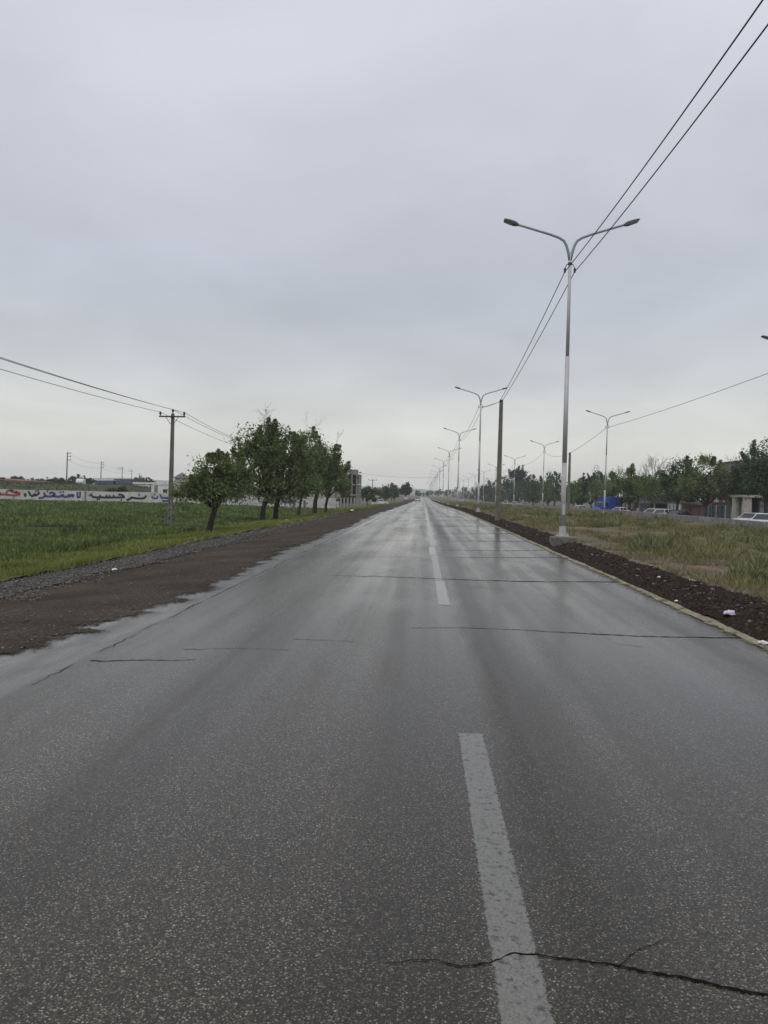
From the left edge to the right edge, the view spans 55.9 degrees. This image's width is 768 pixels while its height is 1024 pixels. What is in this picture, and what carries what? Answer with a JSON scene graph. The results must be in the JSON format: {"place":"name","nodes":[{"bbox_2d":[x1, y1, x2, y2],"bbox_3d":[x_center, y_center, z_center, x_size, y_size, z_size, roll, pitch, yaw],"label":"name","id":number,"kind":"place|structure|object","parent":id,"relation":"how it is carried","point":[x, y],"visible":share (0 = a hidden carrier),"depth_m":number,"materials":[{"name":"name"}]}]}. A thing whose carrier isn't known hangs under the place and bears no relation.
{"place":"outdoors","nodes":[
{"label":"outdoors","id":0,"kind":"place"},
{"bbox_2d":[0,498,338,563],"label":"field","id":1,"kind":"structure","parent":0,"point":[187,523],"depth_m":53.09,"materials":[{"name":"green plant"}]},
{"bbox_2d":[159,409,184,525],"bbox_3d":[-14.132,-2.708,48.234,1.780,8.290,0.351,1,2,3],"label":"utility pole","id":2,"kind":"object","parent":1,"relation":"on","point":[171,482],"visible":0.92,"depth_m":48.20,"materials":[{"name":"concrete"}]},
{"bbox_2d":[1,369,232,444],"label":"overhead cable","id":3,"kind":"object","parent":2,"relation":"attached to","point":[101,397],"visible":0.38,"depth_m":38.62,"materials":[{"name":"black metal"}]},
{"bbox_2d":[0,357,234,438],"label":"overhead cable","id":4,"kind":"object","parent":2,"relation":"attached to","point":[105,390],"visible":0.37,"depth_m":35.69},
{"bbox_2d":[0,358,353,474],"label":"overhead cable","id":5,"kind":"object","parent":2,"relation":"attached to","point":[103,390],"visible":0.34,"depth_m":35.83,"materials":[{"name":"black metal"}]},
{"bbox_2d":[0,482,339,503],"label":"embankment","id":6,"kind":"structure","parent":0,"point":[101,488],"depth_m":143.56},
{"bbox_2d":[0,480,150,491],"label":"bank weeds","id":7,"kind":"object","parent":6,"relation":"on","point":[47,483],"visible":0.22,"depth_m":146.59,"materials":[{"name":"green plant"}]},
{"bbox_2d":[116,485,127,491],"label":"bush","id":8,"kind":"object","parent":6,"relation":"on","point":[121,489],"visible":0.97,"depth_m":140.69,"materials":[{"name":"green plant"}]},
{"bbox_2d":[174,473,188,489],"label":"house","id":9,"kind":"structure","parent":6,"relation":"on","point":[179,476],"depth_m":178.02,"materials":[{"name":"beige stone"}]},
{"bbox_2d":[0,499,409,580],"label":"verge","id":10,"kind":"structure","parent":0,"point":[397,501],"depth_m":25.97,"materials":[{"name":"green plant"}]},
{"bbox_2d":[0,510,358,602],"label":"gravel","id":11,"kind":"structure","parent":10,"relation":"on","point":[24,588],"depth_m":18.18,"materials":[{"name":"grey gravel"}]},
{"bbox_2d":[160,448,267,530],"bbox_3d":[-9.435,-1.084,40.423,5.574,5.051,4.150,1,2,3],"label":"broadleaf tree","id":12,"kind":"object","parent":10,"relation":"on","point":[217,483],"visible":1,"depth_m":40.00,"materials":[{"name":"green plant"}]},
{"bbox_2d":[283,426,327,514],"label":"broadleaf tree","id":13,"kind":"object","parent":10,"relation":"on","point":[321,466],"visible":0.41,"depth_m":70.35,"materials":[{"name":"green plant"}]},
{"bbox_2d":[0,499,414,653],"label":"dirt shoulder","id":14,"kind":"object","parent":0,"point":[145,577],"visible":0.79,"depth_m":11.93},
{"bbox_2d":[1,521,352,648],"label":"dirt stones","id":15,"kind":"object","parent":14,"relation":"on","point":[27,620],"visible":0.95,"depth_m":10.77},
{"bbox_2d":[9,478,472,495],"bbox_3d":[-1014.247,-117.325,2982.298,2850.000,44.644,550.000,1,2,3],"label":"hills","id":16,"kind":"structure","parent":0,"point":[413,489],"depth_m":2878.21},
{"bbox_2d":[9,492,699,579],"bbox_3d":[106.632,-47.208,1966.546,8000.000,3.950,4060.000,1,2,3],"label":"ground","id":17,"kind":"structure","parent":0,"point":[413,496],"depth_m":423.33,"materials":[{"name":"brown soil"}]},
{"bbox_2d":[0,477,50,482],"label":"shed","id":18,"kind":"structure","parent":17,"relation":"on","point":[8,479],"depth_m":211.43,"materials":[{"name":"grey metal"}]},
{"bbox_2d":[53,477,65,482],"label":"broadleaf tree","id":19,"kind":"object","parent":17,"relation":"on","point":[60,480],"visible":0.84,"depth_m":240.45,"materials":[{"name":"green plant"}]},
{"bbox_2d":[94,478,117,483],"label":"shed","id":20,"kind":"structure","parent":17,"relation":"on","point":[110,481],"depth_m":182.15,"materials":[{"name":"blue metal"}]},
{"bbox_2d":[115,479,145,484],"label":"shed","id":21,"kind":"structure","parent":17,"relation":"on","point":[125,481],"depth_m":181.90,"materials":[{"name":"blue metal"}]},
{"bbox_2d":[133,482,150,486],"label":"shed","id":22,"kind":"structure","parent":17,"relation":"on","point":[134,483],"depth_m":171.30,"materials":[{"name":"white metal"}]},
{"bbox_2d":[150,482,157,492],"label":"shed","id":23,"kind":"structure","parent":17,"relation":"on","point":[154,488],"depth_m":154.09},
{"bbox_2d":[0,489,335,508],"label":"boundary wall","id":24,"kind":"structure","parent":17,"relation":"on","point":[97,496],"depth_m":122.63,"materials":[{"name":"white paint"}]},
{"bbox_2d":[157,482,179,492],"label":"shed","id":25,"kind":"structure","parent":17,"relation":"on","point":[165,486],"depth_m":152.88,"materials":[{"name":"white"}]},
{"bbox_2d":[220,402,296,519],"bbox_3d":[-10.225,-4.083,58.023,6.639,10.184,5.722,1,2,3],"label":"broadleaf tree","id":26,"kind":"object","parent":17,"relation":"on","point":[258,454],"visible":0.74,"depth_m":57.43,"materials":[{"name":"green plant"}]},
{"bbox_2d":[248,409,326,519],"bbox_3d":[-7.918,-3.814,59.698,6.402,9.575,5.869,1,2,3],"label":"broadleaf tree","id":27,"kind":"object","parent":17,"relation":"on","point":[295,482],"visible":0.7,"depth_m":59.22,"materials":[{"name":"green plant"}]},
{"bbox_2d":[305,426,358,513],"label":"broadleaf tree","id":28,"kind":"object","parent":17,"relation":"on","point":[334,458],"visible":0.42,"depth_m":77.72,"materials":[{"name":"green plant"}]},
{"bbox_2d":[308,461,357,511],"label":"broadleaf tree","id":29,"kind":"object","parent":17,"relation":"on","point":[341,488],"visible":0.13,"depth_m":86.43,"materials":[{"name":"green plant"}]},
{"bbox_2d":[336,492,353,502],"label":"broadleaf tree","id":30,"kind":"object","parent":17,"relation":"on","point":[347,495],"visible":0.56,"depth_m":149.80,"materials":[{"name":"green plant"}]},
{"bbox_2d":[336,497,365,506],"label":"roadside wall","id":31,"kind":"structure","parent":17,"relation":"on","point":[344,504],"depth_m":148.46,"materials":[{"name":"concrete"}]},
{"bbox_2d":[341,469,361,503],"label":"apartment building","id":32,"kind":"structure","parent":17,"relation":"on","point":[356,488],"depth_m":180.56,"materials":[{"name":"concrete"}]},
{"bbox_2d":[360,486,375,504],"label":"broadleaf tree","id":33,"kind":"object","parent":17,"relation":"on","point":[365,491],"visible":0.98,"depth_m":199.87,"materials":[{"name":"green plant"}]},
{"bbox_2d":[371,496,379,503],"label":"kiosk","id":34,"kind":"object","parent":17,"relation":"on","point":[374,501],"visible":0.59,"depth_m":205.40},
{"bbox_2d":[373,485,383,498],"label":"broadleaf tree","id":35,"kind":"object","parent":17,"relation":"on","point":[379,492],"visible":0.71,"depth_m":234.74,"materials":[{"name":"green plant"}]},
{"bbox_2d":[382,484,393,501],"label":"broadleaf tree","id":36,"kind":"object","parent":17,"relation":"on","point":[388,493],"visible":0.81,"depth_m":269.71,"materials":[{"name":"green plant"}]},
{"bbox_2d":[389,485,400,498],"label":"broadleaf tree","id":37,"kind":"object","parent":17,"relation":"on","point":[394,488],"visible":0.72,"depth_m":298.79,"materials":[{"name":"green plant"}]},
{"bbox_2d":[399,482,413,496],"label":"broadleaf tree","id":38,"kind":"object","parent":17,"relation":"on","point":[406,489],"visible":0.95,"depth_m":328.75,"materials":[{"name":"green plant"}]},
{"bbox_2d":[449,487,459,497],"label":"broadleaf tree","id":39,"kind":"object","parent":17,"relation":"on","point":[453,493],"visible":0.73,"depth_m":975.28,"materials":[{"name":"green plant"}]},
{"bbox_2d":[460,486,469,498],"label":"broadleaf tree","id":40,"kind":"object","parent":17,"relation":"on","point":[464,495],"visible":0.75,"depth_m":697.08,"materials":[{"name":"green plant"}]},
{"bbox_2d":[466,482,482,499],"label":"broadleaf tree","id":41,"kind":"object","parent":17,"relation":"on","point":[473,495],"visible":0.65,"depth_m":528.93,"materials":[{"name":"green plant"}]},
{"bbox_2d":[475,478,495,501],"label":"pine tree","id":42,"kind":"object","parent":17,"relation":"on","point":[489,483],"visible":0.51,"depth_m":441.82,"materials":[{"name":"green plant"}]},
{"bbox_2d":[484,485,504,502],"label":"broadleaf tree","id":43,"kind":"object","parent":17,"relation":"on","point":[489,495],"visible":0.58,"depth_m":371.74,"materials":[{"name":"green plant"}]},
{"bbox_2d":[486,480,519,501],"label":"broadleaf tree","id":44,"kind":"object","parent":17,"relation":"on","point":[503,500],"visible":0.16,"depth_m":434.56,"materials":[{"name":"green plant"}]},
{"bbox_2d":[501,465,530,501],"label":"pine tree","id":45,"kind":"object","parent":17,"relation":"on","point":[520,474],"visible":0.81,"depth_m":308.56,"materials":[{"name":"green plant"}]},
{"bbox_2d":[501,480,530,501],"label":"broadleaf tree","id":46,"kind":"object","parent":17,"relation":"on","point":[514,495],"visible":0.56,"depth_m":290.12,"materials":[{"name":"green plant"}]},
{"bbox_2d":[503,478,538,502],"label":"broadleaf tree","id":47,"kind":"object","parent":17,"relation":"on","point":[517,496],"visible":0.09,"depth_m":347.22,"materials":[{"name":"green plant"}]},
{"bbox_2d":[513,474,546,504],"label":"broadleaf tree","id":48,"kind":"object","parent":17,"relation":"on","point":[533,485],"visible":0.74,"depth_m":259.70,"materials":[{"name":"green plant"}]},
{"bbox_2d":[522,476,558,504],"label":"broadleaf tree","id":49,"kind":"object","parent":17,"relation":"on","point":[535,501],"visible":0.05,"depth_m":293.95,"materials":[{"name":"green plant"}]},
{"bbox_2d":[537,482,556,505],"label":"broadleaf tree","id":50,"kind":"object","parent":17,"relation":"on","point":[547,490],"visible":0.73,"depth_m":222.63,"materials":[{"name":"green plant"}]},
{"bbox_2d":[539,471,554,505],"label":"broadleaf tree","id":51,"kind":"object","parent":17,"relation":"on","point":[549,476],"visible":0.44,"depth_m":246.44,"materials":[{"name":"green plant"}]},
{"bbox_2d":[544,471,561,505],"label":"broadleaf tree","id":52,"kind":"object","parent":17,"relation":"on","point":[554,481],"visible":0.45,"depth_m":228.97,"materials":[{"name":"green plant"}]},
{"bbox_2d":[547,482,575,502],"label":"broadleaf tree","id":53,"kind":"object","parent":17,"relation":"on","point":[556,491],"visible":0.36,"depth_m":213.93,"materials":[{"name":"green plant"}]},
{"bbox_2d":[567,478,591,504],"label":"broadleaf tree","id":54,"kind":"object","parent":17,"relation":"on","point":[579,484],"visible":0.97,"depth_m":178.86,"materials":[{"name":"green plant"}]},
{"bbox_2d":[576,472,590,504],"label":"cypress tree","id":55,"kind":"object","parent":17,"relation":"on","point":[582,479],"visible":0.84,"depth_m":179.38,"materials":[{"name":"green plant"}]},
{"bbox_2d":[573,486,609,507],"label":"broadleaf tree","id":56,"kind":"object","parent":17,"relation":"on","point":[592,500],"visible":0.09,"depth_m":209.07,"materials":[{"name":"green plant"}]},
{"bbox_2d":[586,465,607,506],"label":"pine tree","id":57,"kind":"object","parent":17,"relation":"on","point":[593,477],"visible":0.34,"depth_m":182.94,"materials":[{"name":"green plant"}]},
{"bbox_2d":[586,470,615,499],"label":"broadleaf tree","id":58,"kind":"object","parent":17,"relation":"on","point":[593,485],"visible":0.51,"depth_m":156.64,"materials":[{"name":"green plant"}]},
{"bbox_2d":[440,501,767,597],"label":"grass","id":59,"kind":"structure","parent":17,"relation":"on","point":[714,549],"depth_m":26.38,"materials":[{"name":"green plant"}]},
{"bbox_2d":[455,506,767,623],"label":"soil clods","id":60,"kind":"object","parent":17,"relation":"on","point":[690,588],"visible":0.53,"depth_m":13.11,"materials":[{"name":"brown soil"}]},
{"bbox_2d":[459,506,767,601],"bbox_3d":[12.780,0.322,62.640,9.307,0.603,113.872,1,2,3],"label":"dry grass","id":61,"kind":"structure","parent":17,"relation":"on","point":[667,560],"depth_m":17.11,"materials":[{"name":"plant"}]},
{"bbox_2d":[593,466,647,506],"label":"broadleaf tree","id":62,"kind":"object","parent":17,"relation":"on","point":[616,486],"visible":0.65,"depth_m":136.64,"materials":[{"name":"green plant"}]},
{"bbox_2d":[621,463,641,510],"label":"broadleaf tree","id":63,"kind":"object","parent":17,"relation":"on","point":[631,495],"visible":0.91,"depth_m":132.28,"materials":[{"name":"green plant"}]},
{"bbox_2d":[622,498,667,511],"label":"shop building","id":64,"kind":"structure","parent":17,"relation":"on","point":[634,507],"depth_m":134.07,"materials":[{"name":"grey brick"}]},
{"bbox_2d":[639,502,667,511],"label":"kiosk","id":65,"kind":"object","parent":17,"relation":"on","point":[644,506],"visible":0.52,"depth_m":117.89,"materials":[{"name":"grey glass"}]},
{"bbox_2d":[632,454,675,508],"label":"broadleaf tree","id":66,"kind":"object","parent":17,"relation":"on","point":[654,495],"visible":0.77,"depth_m":115.01,"materials":[{"name":"green plant"}]},
{"bbox_2d":[641,483,682,501],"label":"broadleaf tree","id":67,"kind":"object","parent":17,"relation":"on","point":[662,499],"visible":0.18,"depth_m":122.86,"materials":[{"name":"green plant"}]},
{"bbox_2d":[653,453,701,509],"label":"broadleaf tree","id":68,"kind":"object","parent":17,"relation":"on","point":[666,486],"visible":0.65,"depth_m":104.05,"materials":[{"name":"green plant"}]},
{"bbox_2d":[666,502,700,509],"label":"shop building","id":69,"kind":"structure","parent":17,"relation":"on","point":[671,505],"depth_m":114.08,"materials":[{"name":"white"}]},
{"bbox_2d":[673,502,704,516],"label":"shop building","id":70,"kind":"structure","parent":17,"relation":"on","point":[696,509],"depth_m":105.05,"materials":[{"name":"brown brick"}]},
{"bbox_2d":[662,471,716,501],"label":"broadleaf tree","id":71,"kind":"object","parent":17,"relation":"on","point":[694,500],"visible":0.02,"depth_m":112.22,"materials":[{"name":"green plant"}]},
{"bbox_2d":[670,453,733,516],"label":"broadleaf tree","id":72,"kind":"object","parent":17,"relation":"on","point":[690,486],"visible":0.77,"depth_m":93.43,"materials":[{"name":"green plant"}]},
{"bbox_2d":[693,470,727,502],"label":"broadleaf tree","id":73,"kind":"object","parent":17,"relation":"on","point":[721,498],"visible":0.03,"depth_m":106.78,"materials":[{"name":"green plant"}]},
{"bbox_2d":[700,454,760,512],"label":"broadleaf tree","id":74,"kind":"object","parent":17,"relation":"on","point":[721,481],"visible":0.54,"depth_m":85.25,"materials":[{"name":"green plant"}]},
{"bbox_2d":[708,499,763,518],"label":"shop building","id":75,"kind":"structure","parent":17,"relation":"on","point":[718,508],"depth_m":95.04,"materials":[{"name":"brick"}]},
{"bbox_2d":[721,506,724,517],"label":"shop window","id":76,"kind":"structure","parent":75,"relation":"in","point":[722,507],"depth_m":94.45,"materials":[{"name":"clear glass"}]},
{"bbox_2d":[726,506,729,518],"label":"shop window","id":77,"kind":"structure","parent":75,"relation":"in","point":[727,507],"depth_m":92.89,"materials":[{"name":"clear glass"}]},
{"bbox_2d":[725,439,767,500],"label":"broadleaf tree","id":78,"kind":"object","parent":17,"relation":"on","point":[753,450],"visible":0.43,"depth_m":82.23,"materials":[{"name":"green plant"}]},
{"bbox_2d":[730,495,762,518],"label":"gate portico","id":79,"kind":"structure","parent":17,"relation":"on","point":[753,507],"depth_m":81.76,"materials":[{"name":"beige concrete"}]},
{"bbox_2d":[752,498,759,512],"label":"door","id":80,"kind":"structure","parent":79,"relation":"in","point":[755,502],"depth_m":81.54,"materials":[{"name":"grey metal"}]},
{"bbox_2d":[731,436,767,512],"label":"broadleaf tree","id":81,"kind":"object","parent":17,"relation":"on","point":[756,473],"visible":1,"depth_m":73.73,"materials":[{"name":"green plant"}]},
{"bbox_2d":[0,497,767,1023],"bbox_3d":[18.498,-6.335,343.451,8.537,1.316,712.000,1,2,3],"label":"road","id":82,"kind":"structure","parent":0,"point":[424,761],"depth_m":3.76,"materials":[{"name":"grey asphalt"}]},
{"bbox_2d":[438,503,767,649],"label":"kerb","id":83,"kind":"structure","parent":82,"relation":"on","point":[706,618],"depth_m":10.84,"materials":[{"name":"grey concrete"}]},
{"bbox_2d":[449,507,767,651],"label":"sand film","id":84,"kind":"object","parent":82,"relation":"on","point":[633,589],"visible":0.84,"depth_m":12.91,"materials":[{"name":"sand"}]},
{"bbox_2d":[0,0,767,499],"label":"sky","id":85,"kind":"structure","parent":0,"point":[214,212],"materials":[{"name":"grey"}]},
{"bbox_2d":[432,500,767,644],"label":"soil bank","id":86,"kind":"structure","parent":0,"point":[703,605],"depth_m":11.87,"materials":[{"name":"brown soil"}]},
{"bbox_2d":[437,447,460,503],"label":"street lamp","id":87,"kind":"object","parent":86,"relation":"on","point":[448,474],"visible":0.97,"depth_m":125.11,"materials":[{"name":"grey metal"}]},
{"bbox_2d":[444,428,475,505],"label":"street lamp","id":88,"kind":"object","parent":86,"relation":"on","point":[458,463],"visible":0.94,"depth_m":90.67,"materials":[{"name":"grey metal"}]},
{"bbox_2d":[455,386,506,511],"bbox_3d":[7.543,-4.929,57.070,4.138,9.831,0.360,1,2,3],"label":"street lamp","id":89,"kind":"object","parent":86,"relation":"on","point":[478,508],"visible":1,"depth_m":57.01,"materials":[{"name":"grey metal"}]},
{"bbox_2d":[495,400,502,520],"bbox_3d":[6.392,-2.691,40.158,0.290,7.052,0.244,1,2,3],"label":"utility pole","id":90,"kind":"object","parent":86,"relation":"on","point":[498,484],"visible":0.91,"depth_m":40.08,"materials":[{"name":"concrete"}]},
{"bbox_2d":[723,610,735,614],"bbox_3d":[4.422,1.279,9.265,0.154,0.057,0.122,1,2,3],"label":"plastic bag","id":91,"kind":"object","parent":86,"relation":"on","point":[730,612],"visible":1,"depth_m":9.23,"materials":[{"name":"white plastic"}]},
{"bbox_2d":[434,499,767,599],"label":"median","id":92,"kind":"object","parent":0,"point":[590,539],"visible":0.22,"depth_m":21.71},
{"bbox_2d":[530,440,558,507],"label":"street lamp","id":93,"kind":"object","parent":92,"relation":"on","point":[543,470],"visible":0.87,"depth_m":104.20,"materials":[{"name":"grey metal"}]},
{"bbox_2d":[567,452,570,510],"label":"utility pole","id":94,"kind":"object","parent":92,"relation":"on","point":[568,486],"visible":0.89,"depth_m":75.93,"materials":[{"name":"concrete"}]},
{"bbox_2d":[516,373,767,464],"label":"overhead cable","id":95,"kind":"object","parent":94,"relation":"attached to","point":[665,409],"visible":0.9,"depth_m":53.61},
{"bbox_2d":[504,218,639,545],"bbox_3d":[5.684,-3.831,22.537,4.138,10.461,0.700,1,2,3],"label":"street lamp","id":96,"kind":"object","parent":92,"relation":"on","point":[561,537],"visible":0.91,"depth_m":22.46,"materials":[{"name":"metal"}]},
{"bbox_2d":[435,0,763,478],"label":"overhead cable","id":97,"kind":"object","parent":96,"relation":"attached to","point":[745,24],"visible":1,"depth_m":13.21,"materials":[{"name":"black metal"}]},
{"bbox_2d":[436,24,767,478],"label":"overhead cable","id":98,"kind":"object","parent":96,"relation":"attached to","point":[757,38],"visible":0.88,"depth_m":13.93,"materials":[{"name":"black metal"}]},
{"bbox_2d":[586,410,629,511],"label":"street lamp","id":99,"kind":"object","parent":92,"relation":"on","point":[606,456],"visible":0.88,"depth_m":68.61,"materials":[{"name":"grey metal"}]},
{"bbox_2d":[464,500,767,528],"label":"fence","id":100,"kind":"object","parent":92,"relation":"on","point":[701,519],"visible":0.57,"depth_m":51.52,"materials":[{"name":"concrete"}]},
{"bbox_2d":[722,459,767,484],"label":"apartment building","id":101,"kind":"structure","parent":0,"point":[728,464],"depth_m":132.50,"materials":[{"name":"grey concrete"}]},
{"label":"far road","id":102,"kind":"structure","parent":0,"visible":0},
{"bbox_2d":[592,497,620,509],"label":"truck","id":103,"kind":"object","parent":102,"relation":"on","point":[611,503],"visible":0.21,"depth_m":134.61,"materials":[{"name":"blue paint"}]},
{"bbox_2d":[653,509,671,513],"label":"car","id":104,"kind":"object","parent":102,"relation":"on","point":[665,511],"visible":0.19,"depth_m":102.79,"materials":[{"name":"white paint"}]},
{"bbox_2d":[667,510,692,515],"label":"car","id":105,"kind":"object","parent":102,"relation":"on","point":[681,512],"visible":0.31,"depth_m":96.67,"materials":[{"name":"black paint"}]},
{"bbox_2d":[734,512,756,519],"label":"car","id":106,"kind":"object","parent":102,"relation":"on","point":[746,516],"visible":0.16,"depth_m":74.62,"materials":[{"name":"white paint"}]},
{"bbox_2d":[750,513,767,521],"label":"car","id":107,"kind":"object","parent":102,"relation":"on","point":[760,517],"visible":0.2,"depth_m":68.56,"materials":[{"name":"white paint"}]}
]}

